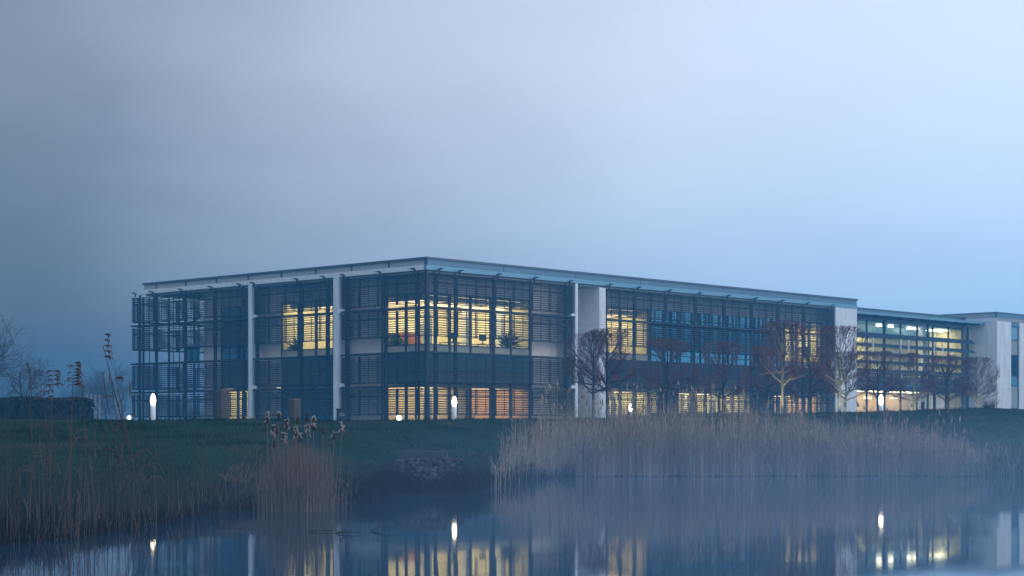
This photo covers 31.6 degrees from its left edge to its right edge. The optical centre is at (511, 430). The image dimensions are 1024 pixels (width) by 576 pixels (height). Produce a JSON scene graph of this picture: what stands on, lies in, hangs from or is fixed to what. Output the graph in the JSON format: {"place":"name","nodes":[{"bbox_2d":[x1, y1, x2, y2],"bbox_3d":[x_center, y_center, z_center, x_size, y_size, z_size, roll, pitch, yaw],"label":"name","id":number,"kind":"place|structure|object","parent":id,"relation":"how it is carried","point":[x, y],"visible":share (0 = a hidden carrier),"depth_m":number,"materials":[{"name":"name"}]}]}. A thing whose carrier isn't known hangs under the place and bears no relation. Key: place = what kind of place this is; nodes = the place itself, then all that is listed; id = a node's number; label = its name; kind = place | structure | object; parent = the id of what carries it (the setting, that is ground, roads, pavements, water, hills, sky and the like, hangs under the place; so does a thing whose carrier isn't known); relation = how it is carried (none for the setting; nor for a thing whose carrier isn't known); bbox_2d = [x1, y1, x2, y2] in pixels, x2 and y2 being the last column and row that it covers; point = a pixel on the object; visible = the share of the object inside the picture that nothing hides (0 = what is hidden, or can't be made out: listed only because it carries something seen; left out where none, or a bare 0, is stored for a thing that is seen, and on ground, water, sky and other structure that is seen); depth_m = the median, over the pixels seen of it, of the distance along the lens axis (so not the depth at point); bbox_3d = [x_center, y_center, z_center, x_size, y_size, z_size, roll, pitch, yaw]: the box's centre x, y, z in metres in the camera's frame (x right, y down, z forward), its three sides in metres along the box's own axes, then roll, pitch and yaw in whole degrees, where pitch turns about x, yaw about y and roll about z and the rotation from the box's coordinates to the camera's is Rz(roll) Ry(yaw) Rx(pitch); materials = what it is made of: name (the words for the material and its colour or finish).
{"place":"outdoors","nodes":[
{"label":"outdoors","id":0,"kind":"place"},
{"bbox_2d":[0,476,1023,575],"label":"water","id":1,"kind":"structure","parent":0,"point":[769,526],"depth_m":16.42,"materials":[{"name":"blue liquid"}]},
{"bbox_2d":[100,372,144,527],"bbox_3d":[-3.677,0.218,16.992,0.392,1.509,1.200,0,0,0],"label":"reed","id":2,"kind":"object","parent":1,"relation":"in","point":[119,451],"visible":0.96,"depth_m":17.01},
{"bbox_2d":[107,367,144,526],"bbox_3d":[-3.667,0.193,17.072,0.382,1.560,1.056,0,0,0],"label":"reed","id":3,"kind":"object","parent":1,"relation":"in","point":[121,449],"visible":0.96,"depth_m":17.17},
{"bbox_2d":[264,411,269,510],"bbox_3d":[-2.894,0.358,21.351,0.077,1.225,0.076,0,0,-17],"label":"bulrush","id":4,"kind":"object","parent":1,"relation":"on","point":[266,421],"visible":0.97,"depth_m":21.35,"materials":[{"name":"brown plant"}]},
{"bbox_2d":[269,424,275,476],"bbox_3d":[-2.879,0.435,21.692,0.080,1.071,0.135,0,0,23],"label":"bulrush","id":5,"kind":"object","parent":1,"relation":"on","point":[273,431],"visible":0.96,"depth_m":21.70,"materials":[{"name":"brown plant"}]},
{"bbox_2d":[276,427,277,504],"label":"bulrush","id":6,"kind":"object","parent":1,"relation":"on","point":[277,458],"visible":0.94,"depth_m":21.35,"materials":[{"name":"brown plant"}]},
{"bbox_2d":[276,411,280,490],"bbox_3d":[-2.770,0.356,21.470,0.053,1.228,0.074,0,0,-21],"label":"bulrush","id":7,"kind":"object","parent":1,"relation":"on","point":[279,413],"visible":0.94,"depth_m":21.47,"materials":[{"name":"brown plant"}]},
{"bbox_2d":[281,432,286,487],"bbox_3d":[-2.704,0.483,21.470,0.090,0.974,0.081,0,0,8],"label":"bulrush","id":8,"kind":"object","parent":1,"relation":"on","point":[284,437],"visible":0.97,"depth_m":21.46,"materials":[{"name":"brown plant"}]},
{"bbox_2d":[284,418,289,460],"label":"bulrush","id":9,"kind":"object","parent":1,"relation":"on","point":[287,424],"visible":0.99,"depth_m":21.58,"materials":[{"name":"brown plant"}]},
{"bbox_2d":[215,439,359,512],"bbox_3d":[-3.049,0.524,23.208,1.676,0.892,5.171,0,0,-18],"label":"bulrush clump","id":10,"kind":"object","parent":1,"relation":"in","point":[311,498],"visible":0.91,"depth_m":21.28,"materials":[{"name":"brown plant"}]},
{"bbox_2d":[293,426,298,466],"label":"bulrush","id":11,"kind":"object","parent":1,"relation":"on","point":[295,428],"visible":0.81,"depth_m":21.58,"materials":[{"name":"brown plant"}]},
{"bbox_2d":[296,433,302,510],"bbox_3d":[-2.504,0.489,21.338,0.084,0.963,0.056,0,0,-13],"label":"bulrush","id":12,"kind":"object","parent":1,"relation":"on","point":[299,436],"visible":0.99,"depth_m":21.34,"materials":[{"name":"brown plant"}]},
{"bbox_2d":[306,412,307,489],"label":"bulrush","id":13,"kind":"object","parent":1,"relation":"on","point":[307,438],"visible":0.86,"depth_m":21.47,"materials":[{"name":"brown plant"}]},
{"bbox_2d":[310,414,316,478],"bbox_3d":[-2.373,0.382,21.697,0.086,1.177,0.104,0,0,-42],"label":"bulrush","id":14,"kind":"object","parent":1,"relation":"on","point":[313,419],"visible":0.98,"depth_m":21.70,"materials":[{"name":"brown plant"}]},
{"bbox_2d":[322,428,323,485],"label":"bulrush","id":15,"kind":"object","parent":1,"relation":"on","point":[322,455],"visible":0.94,"depth_m":21.34,"materials":[{"name":"brown plant"}]},
{"bbox_2d":[330,431,336,510],"bbox_3d":[-2.123,0.479,21.439,0.073,0.983,0.134,0,0,22],"label":"bulrush","id":16,"kind":"object","parent":1,"relation":"on","point":[333,434],"visible":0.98,"depth_m":21.44,"materials":[{"name":"brown plant"}]},
{"bbox_2d":[337,421,344,509],"bbox_3d":[-2.049,0.419,21.600,0.118,1.103,0.077,0,0,37],"label":"bulrush","id":17,"kind":"object","parent":1,"relation":"on","point":[341,430],"visible":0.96,"depth_m":21.60,"materials":[{"name":"brown plant"}]},
{"bbox_2d":[0,406,1023,544],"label":"ground","id":18,"kind":"structure","parent":0,"point":[10,423],"depth_m":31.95,"materials":[{"name":"green plant"}]},
{"bbox_2d":[0,310,41,381],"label":"bare tree","id":19,"kind":"object","parent":18,"relation":"on","point":[2,349],"visible":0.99,"depth_m":73.36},
{"bbox_2d":[0,350,56,397],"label":"bare tree","id":20,"kind":"object","parent":18,"relation":"on","point":[20,386],"visible":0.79,"depth_m":76.36,"materials":[{"name":"plant"}]},
{"bbox_2d":[17,362,53,516],"bbox_3d":[-4.489,0.089,17.014,0.378,1.470,0.043,0,0,0],"label":"reed","id":21,"kind":"object","parent":18,"relation":"on","point":[32,444],"visible":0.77,"depth_m":17.00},
{"bbox_2d":[0,395,95,419],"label":"hedge","id":22,"kind":"object","parent":18,"relation":"on","point":[16,407],"visible":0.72,"depth_m":68.14,"materials":[{"name":"green plant"}]},
{"bbox_2d":[33,370,63,510],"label":"reed","id":23,"kind":"object","parent":18,"relation":"on","point":[57,379],"visible":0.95,"depth_m":16.70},
{"bbox_2d":[30,384,67,516],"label":"reed","id":24,"kind":"object","parent":18,"relation":"on","point":[44,398],"visible":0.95,"depth_m":16.85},
{"bbox_2d":[55,361,91,510],"bbox_3d":[-4.037,0.125,16.550,0.378,1.524,0.070,0,0,0],"label":"reed","id":25,"kind":"object","parent":18,"relation":"on","point":[79,372],"visible":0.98,"depth_m":16.55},
{"bbox_2d":[56,374,94,396],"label":"misty tree","id":26,"kind":"object","parent":18,"relation":"on","point":[77,395],"visible":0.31,"depth_m":169.42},
{"bbox_2d":[65,371,125,417],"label":"misty tree","id":27,"kind":"object","parent":18,"relation":"on","point":[96,389],"visible":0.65,"depth_m":149.40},
{"bbox_2d":[82,381,108,515],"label":"reed","id":28,"kind":"object","parent":18,"relation":"on","point":[90,452],"visible":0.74,"depth_m":17.00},
{"bbox_2d":[94,395,96,418],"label":"pale post","id":29,"kind":"object","parent":18,"relation":"on","point":[95,405],"visible":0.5,"depth_m":117.94,"materials":[{"name":"concrete"}]},
{"bbox_2d":[78,377,124,418],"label":"misty tree","id":30,"kind":"object","parent":18,"relation":"on","point":[106,405],"visible":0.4,"depth_m":155.25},
{"bbox_2d":[65,358,150,418],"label":"misty tree","id":31,"kind":"object","parent":18,"relation":"on","point":[100,378],"visible":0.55,"depth_m":166.23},
{"bbox_2d":[79,375,141,419],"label":"misty tree","id":32,"kind":"object","parent":18,"relation":"on","point":[124,397],"visible":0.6,"depth_m":159.00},
{"bbox_2d":[102,333,157,524],"bbox_3d":[-3.660,0.043,17.242,0.331,1.860,1.724,0,0,8],"label":"reed","id":33,"kind":"object","parent":18,"relation":"on","point":[108,345],"visible":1,"depth_m":16.96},
{"bbox_2d":[109,371,152,526],"bbox_3d":[-3.643,0.210,17.298,0.389,1.526,1.234,0,0,0],"label":"reed","id":34,"kind":"object","parent":18,"relation":"on","point":[120,377],"visible":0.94,"depth_m":17.30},
{"bbox_2d":[129,380,165,525],"bbox_3d":[-3.500,0.250,17.455,0.209,1.447,1.223,0,0,0],"label":"reed","id":35,"kind":"object","parent":18,"relation":"on","point":[140,458],"visible":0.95,"depth_m":17.61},
{"bbox_2d":[150,393,155,419],"bbox_3d":[-8.638,-0.429,43.500,0.129,0.961,0.126,0,0,0],"label":"bollard lamp","id":36,"kind":"object","parent":18,"relation":"on","point":[153,409],"visible":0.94,"depth_m":43.46,"materials":[{"name":"grey"}]},
{"bbox_2d":[0,391,330,546],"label":"shore reeds","id":37,"kind":"object","parent":18,"relation":"on","point":[66,532],"visible":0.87,"depth_m":16.48,"materials":[{"name":"plant"}]},
{"bbox_2d":[216,389,228,418],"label":"stone pillar","id":38,"kind":"structure","parent":18,"relation":"on","point":[222,403],"depth_m":57.89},
{"bbox_2d":[288,398,300,419],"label":"stone pillar","id":39,"kind":"structure","parent":18,"relation":"on","point":[294,407],"depth_m":57.90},
{"bbox_2d":[336,408,347,420],"bbox_3d":[-5.459,-0.412,58.000,0.370,0.613,0.290,0,0,-8],"label":"cabinet","id":40,"kind":"object","parent":18,"relation":"on","point":[341,413],"visible":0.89,"depth_m":57.87,"materials":[{"name":"grey metal"}]},
{"bbox_2d":[394,451,463,488],"bbox_3d":[-1.277,0.685,28.012,1.049,0.730,1.876,0,0,0],"label":"stone outfall","id":41,"kind":"object","parent":18,"relation":"on","point":[428,458],"visible":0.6,"depth_m":28.23,"materials":[{"name":"stone"}]},
{"bbox_2d":[452,396,456,418],"bbox_3d":[-1.546,-0.464,48.500,0.129,0.954,0.126,0,0,0],"label":"bollard lamp","id":42,"kind":"object","parent":18,"relation":"on","point":[454,408],"visible":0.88,"depth_m":48.45,"materials":[{"name":"grey"}]},
{"bbox_2d":[130,257,857,420],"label":"office building","id":43,"kind":"structure","parent":18,"relation":"on","point":[342,322],"depth_m":106.62,"materials":[{"name":"concrete"}]},
{"bbox_2d":[221,307,236,359],"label":"window","id":44,"kind":"structure","parent":43,"relation":"in","point":[227,352],"depth_m":110.56,"materials":[{"name":"glass"}]},
{"bbox_2d":[237,306,247,358],"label":"window","id":45,"kind":"structure","parent":43,"relation":"in","point":[239,348],"depth_m":109.78,"materials":[{"name":"glass"}]},
{"bbox_2d":[281,302,297,356],"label":"window","id":46,"kind":"structure","parent":43,"relation":"in","point":[284,353],"depth_m":106.74,"materials":[{"name":"metal"}]},
{"bbox_2d":[281,386,297,418],"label":"window","id":47,"kind":"structure","parent":43,"relation":"in","point":[282,398],"depth_m":106.76,"materials":[{"name":"glass"}]},
{"bbox_2d":[287,339,304,349],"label":"potted plant","id":48,"kind":"object","parent":43,"relation":"on","point":[293,346],"visible":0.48,"depth_m":107.22,"materials":[{"name":"green plant"}]},
{"bbox_2d":[298,301,314,355],"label":"window","id":49,"kind":"structure","parent":43,"relation":"in","point":[306,352],"depth_m":105.55,"materials":[{"name":"metal"}]},
{"bbox_2d":[298,385,314,418],"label":"window","id":50,"kind":"structure","parent":43,"relation":"in","point":[309,386],"depth_m":105.42,"materials":[{"name":"metal"}]},
{"bbox_2d":[315,299,332,355],"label":"window","id":51,"kind":"structure","parent":43,"relation":"in","point":[322,351],"depth_m":104.90,"materials":[{"name":"metal"}]},
{"bbox_2d":[315,385,332,419],"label":"window","id":52,"kind":"structure","parent":43,"relation":"in","point":[322,395],"depth_m":104.57,"materials":[{"name":"glass"}]},
{"bbox_2d":[386,294,404,352],"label":"window","id":53,"kind":"structure","parent":43,"relation":"in","point":[389,348],"depth_m":100.66,"materials":[{"name":"metal"}]},
{"bbox_2d":[386,383,404,419],"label":"window","id":54,"kind":"structure","parent":43,"relation":"in","point":[387,384],"depth_m":100.83,"materials":[{"name":"metal"}]},
{"bbox_2d":[389,332,404,344],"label":"potted plant","id":55,"kind":"object","parent":43,"relation":"on","point":[394,341],"visible":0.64,"depth_m":101.43,"materials":[{"name":"green plant"}]},
{"bbox_2d":[398,333,420,343],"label":"orange cupboard","id":56,"kind":"object","parent":43,"relation":"on","point":[411,340],"visible":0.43,"depth_m":102.12,"materials":[{"name":"laminate"}]},
{"bbox_2d":[405,293,424,351],"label":"window","id":57,"kind":"structure","parent":43,"relation":"in","point":[408,347],"depth_m":99.59,"materials":[{"name":"metal"}]},
{"bbox_2d":[405,382,424,419],"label":"window","id":58,"kind":"structure","parent":43,"relation":"in","point":[406,416],"depth_m":99.78,"materials":[{"name":"metal"}]},
{"bbox_2d":[429,293,449,351],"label":"window","id":59,"kind":"structure","parent":43,"relation":"in","point":[440,347],"depth_m":99.64,"materials":[{"name":"metal"}]},
{"bbox_2d":[429,382,449,418],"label":"window","id":60,"kind":"structure","parent":43,"relation":"in","point":[429,382],"depth_m":99.90,"materials":[{"name":"metal"}]},
{"bbox_2d":[438,333,466,344],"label":"desk","id":61,"kind":"object","parent":43,"relation":"on","point":[452,342],"visible":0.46,"depth_m":102.66,"materials":[{"name":"laminate"}]},
{"bbox_2d":[450,294,470,352],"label":"window","id":62,"kind":"structure","parent":43,"relation":"in","point":[460,348],"depth_m":100.85,"materials":[{"name":"metal"}]},
{"bbox_2d":[450,383,470,417],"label":"window","id":63,"kind":"structure","parent":43,"relation":"in","point":[450,383],"depth_m":101.11,"materials":[{"name":"metal"}]},
{"bbox_2d":[471,296,490,353],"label":"window","id":64,"kind":"structure","parent":43,"relation":"in","point":[474,349],"depth_m":101.95,"materials":[{"name":"metal"}]},
{"bbox_2d":[471,384,490,417],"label":"window","id":65,"kind":"structure","parent":43,"relation":"in","point":[471,384],"depth_m":102.22,"materials":[{"name":"metal"}]},
{"bbox_2d":[472,335,495,346],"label":"desk","id":66,"kind":"object","parent":43,"relation":"on","point":[482,343],"visible":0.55,"depth_m":104.98,"materials":[{"name":"laminate"}]},
{"bbox_2d":[491,298,510,354],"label":"window","id":67,"kind":"structure","parent":43,"relation":"in","point":[498,350],"depth_m":103.23,"materials":[{"name":"metal"}]},
{"bbox_2d":[491,384,510,418],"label":"window","id":68,"kind":"structure","parent":43,"relation":"in","point":[491,384],"depth_m":103.53,"materials":[{"name":"metal"}]},
{"bbox_2d":[496,330,523,347],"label":"potted plant","id":69,"kind":"object","parent":43,"relation":"on","point":[506,343],"visible":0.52,"depth_m":104.88,"materials":[{"name":"green plant"}]},
{"bbox_2d":[511,299,528,354],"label":"window","id":70,"kind":"structure","parent":43,"relation":"in","point":[514,351],"depth_m":104.16,"materials":[{"name":"metal"}]},
{"bbox_2d":[511,385,528,417],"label":"window","id":71,"kind":"structure","parent":43,"relation":"in","point":[511,385],"depth_m":103.96,"materials":[{"name":"metal"}]},
{"bbox_2d":[608,307,620,359],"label":"window","id":72,"kind":"structure","parent":43,"relation":"in","point":[615,307],"depth_m":110.75,"materials":[{"name":"metal"}]},
{"bbox_2d":[621,308,631,359],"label":"window","id":73,"kind":"structure","parent":43,"relation":"in","point":[628,358],"depth_m":111.26,"materials":[{"name":"metal"}]},
{"bbox_2d":[635,309,648,360],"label":"window","id":74,"kind":"structure","parent":43,"relation":"in","point":[640,356],"depth_m":112.54,"materials":[{"name":"metal"}]},
{"bbox_2d":[649,310,662,360],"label":"window","id":75,"kind":"structure","parent":43,"relation":"in","point":[656,314],"depth_m":113.40,"materials":[{"name":"glass"}]},
{"bbox_2d":[666,311,677,361],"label":"window","id":76,"kind":"structure","parent":43,"relation":"in","point":[669,315],"depth_m":114.57,"materials":[{"name":"glass"}]},
{"bbox_2d":[678,312,691,362],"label":"window","id":77,"kind":"structure","parent":43,"relation":"in","point":[686,358],"depth_m":115.64,"materials":[{"name":"glass"}]},
{"bbox_2d":[692,313,705,362],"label":"window","id":78,"kind":"structure","parent":43,"relation":"in","point":[697,353],"depth_m":116.71,"materials":[{"name":"glass"}]},
{"bbox_2d":[706,314,719,363],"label":"window","id":79,"kind":"structure","parent":43,"relation":"in","point":[707,315],"depth_m":117.83,"materials":[{"name":"glass"}]},
{"bbox_2d":[720,315,732,364],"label":"window","id":80,"kind":"structure","parent":43,"relation":"in","point":[731,331],"depth_m":119.04,"materials":[{"name":"glass"}]},
{"bbox_2d":[733,316,746,364],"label":"window","id":81,"kind":"structure","parent":43,"relation":"in","point":[743,359],"depth_m":120.01,"materials":[{"name":"glass"}]},
{"bbox_2d":[747,318,758,365],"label":"window","id":82,"kind":"structure","parent":43,"relation":"in","point":[747,318],"depth_m":121.10,"materials":[{"name":"glass"}]},
{"bbox_2d":[759,319,771,364],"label":"window","id":83,"kind":"structure","parent":43,"relation":"in","point":[763,328],"depth_m":121.96,"materials":[{"name":"glass"}]},
{"bbox_2d":[772,320,784,365],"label":"window","id":84,"kind":"structure","parent":43,"relation":"in","point":[773,320],"depth_m":123.39,"materials":[{"name":"glass"}]},
{"bbox_2d":[797,322,809,367],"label":"window","id":85,"kind":"structure","parent":43,"relation":"in","point":[807,322],"depth_m":125.86,"materials":[{"name":"glass"}]},
{"bbox_2d":[0,440,1023,545],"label":"undergrowth","id":86,"kind":"object","parent":18,"relation":"on","point":[372,487],"visible":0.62,"depth_m":25.45,"materials":[{"name":"plant"}]},
{"bbox_2d":[562,331,623,417],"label":"clipped tree","id":87,"kind":"object","parent":18,"relation":"on","point":[576,365],"visible":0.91,"depth_m":83.70,"materials":[{"name":"brown plant"}]},
{"bbox_2d":[579,328,638,417],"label":"clipped tree","id":88,"kind":"object","parent":18,"relation":"on","point":[607,354],"visible":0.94,"depth_m":83.82,"materials":[{"name":"brown plant"}]},
{"bbox_2d":[638,337,695,415],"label":"clipped tree","id":89,"kind":"object","parent":18,"relation":"on","point":[673,347],"visible":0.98,"depth_m":87.80,"materials":[{"name":"brown plant"}]},
{"bbox_2d":[647,411,786,416],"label":"hedge","id":90,"kind":"object","parent":18,"relation":"on","point":[678,413],"visible":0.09,"depth_m":97.28,"materials":[{"name":"green plant"}]},
{"bbox_2d":[695,341,749,416],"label":"clipped tree","id":91,"kind":"object","parent":18,"relation":"on","point":[725,358],"visible":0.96,"depth_m":91.31,"materials":[{"name":"brown plant"}]},
{"bbox_2d":[480,376,1023,486],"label":"reed bed","id":92,"kind":"object","parent":18,"relation":"on","point":[752,451],"visible":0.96,"depth_m":37.99,"materials":[{"name":"plant"}]},
{"bbox_2d":[741,346,794,415],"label":"clipped tree","id":93,"kind":"object","parent":18,"relation":"on","point":[768,386],"visible":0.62,"depth_m":94.14,"materials":[{"name":"brown plant"}]},
{"bbox_2d":[750,320,815,414],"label":"clipped tree","id":94,"kind":"object","parent":18,"relation":"on","point":[781,357],"visible":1,"depth_m":79.28,"materials":[{"name":"brown plant"}]},
{"bbox_2d":[785,346,836,411],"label":"clipped tree","id":95,"kind":"object","parent":18,"relation":"on","point":[813,392],"visible":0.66,"depth_m":97.08,"materials":[{"name":"brown plant"}]},
{"bbox_2d":[810,325,871,412],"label":"clipped tree","id":96,"kind":"object","parent":18,"relation":"on","point":[839,366],"visible":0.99,"depth_m":83.28,"materials":[{"name":"brown plant"}]},
{"bbox_2d":[821,351,870,411],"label":"clipped tree","id":97,"kind":"object","parent":18,"relation":"on","point":[833,389],"visible":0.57,"depth_m":99.40,"materials":[{"name":"brown plant"}]},
{"bbox_2d":[853,350,901,410],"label":"clipped tree","id":98,"kind":"object","parent":18,"relation":"on","point":[882,373],"visible":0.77,"depth_m":101.99,"materials":[{"name":"brown plant"}]},
{"bbox_2d":[879,394,882,410],"bbox_3d":[11.843,-0.738,58.000,0.155,0.878,0.151,0,0,0],"label":"bollard lamp","id":99,"kind":"object","parent":18,"relation":"on","point":[880,402],"visible":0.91,"depth_m":57.94,"materials":[{"name":"grey"}]},
{"bbox_2d":[892,352,938,409],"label":"clipped tree","id":100,"kind":"object","parent":18,"relation":"on","point":[911,357],"visible":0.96,"depth_m":104.78,"materials":[{"name":"brown plant"}]},
{"bbox_2d":[857,307,983,411],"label":"link building","id":101,"kind":"structure","parent":18,"relation":"on","point":[898,333],"depth_m":140.12,"materials":[{"name":"glass"}]},
{"bbox_2d":[866,320,882,411],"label":"window","id":102,"kind":"structure","parent":101,"relation":"in","point":[866,320],"depth_m":133.39,"materials":[{"name":"metal"}]},
{"bbox_2d":[899,323,916,410],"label":"window","id":103,"kind":"structure","parent":101,"relation":"in","point":[900,324],"depth_m":136.92,"materials":[{"name":"metal"}]},
{"bbox_2d":[916,325,932,409],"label":"window","id":104,"kind":"structure","parent":101,"relation":"in","point":[916,325],"depth_m":138.63,"materials":[{"name":"metal"}]},
{"bbox_2d":[936,398,943,408],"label":"door","id":105,"kind":"structure","parent":101,"relation":"in","point":[939,401],"depth_m":140.89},
{"bbox_2d":[932,326,948,392],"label":"window","id":106,"kind":"structure","parent":101,"relation":"in","point":[932,326],"depth_m":140.37,"materials":[{"name":"glass"}]},
{"bbox_2d":[947,327,962,407],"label":"window","id":107,"kind":"structure","parent":101,"relation":"in","point":[947,327],"depth_m":142.17,"materials":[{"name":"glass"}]},
{"bbox_2d":[921,355,968,408],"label":"clipped tree","id":108,"kind":"object","parent":18,"relation":"on","point":[945,377],"visible":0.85,"depth_m":107.47,"materials":[{"name":"brown plant"}]},
{"bbox_2d":[954,356,999,407],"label":"clipped tree","id":109,"kind":"object","parent":18,"relation":"on","point":[977,385],"visible":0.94,"depth_m":110.33,"materials":[{"name":"brown plant"}]},
{"bbox_2d":[942,312,1023,408],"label":"white wing","id":110,"kind":"structure","parent":18,"relation":"on","point":[997,338],"depth_m":143.13,"materials":[{"name":"paint"}]},
{"bbox_2d":[1011,326,1018,408],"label":"window","id":111,"kind":"structure","parent":110,"relation":"in","point":[1014,330],"depth_m":144.37,"materials":[{"name":"glass"}]},
{"bbox_2d":[981,398,1000,407],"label":"spiky plant","id":112,"kind":"object","parent":18,"relation":"on","point":[990,405],"visible":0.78,"depth_m":61.98,"materials":[{"name":"green plant"}]},
{"bbox_2d":[0,0,1023,419],"label":"sky","id":113,"kind":"structure","parent":0,"point":[871,152],"materials":[{"name":"blue"}]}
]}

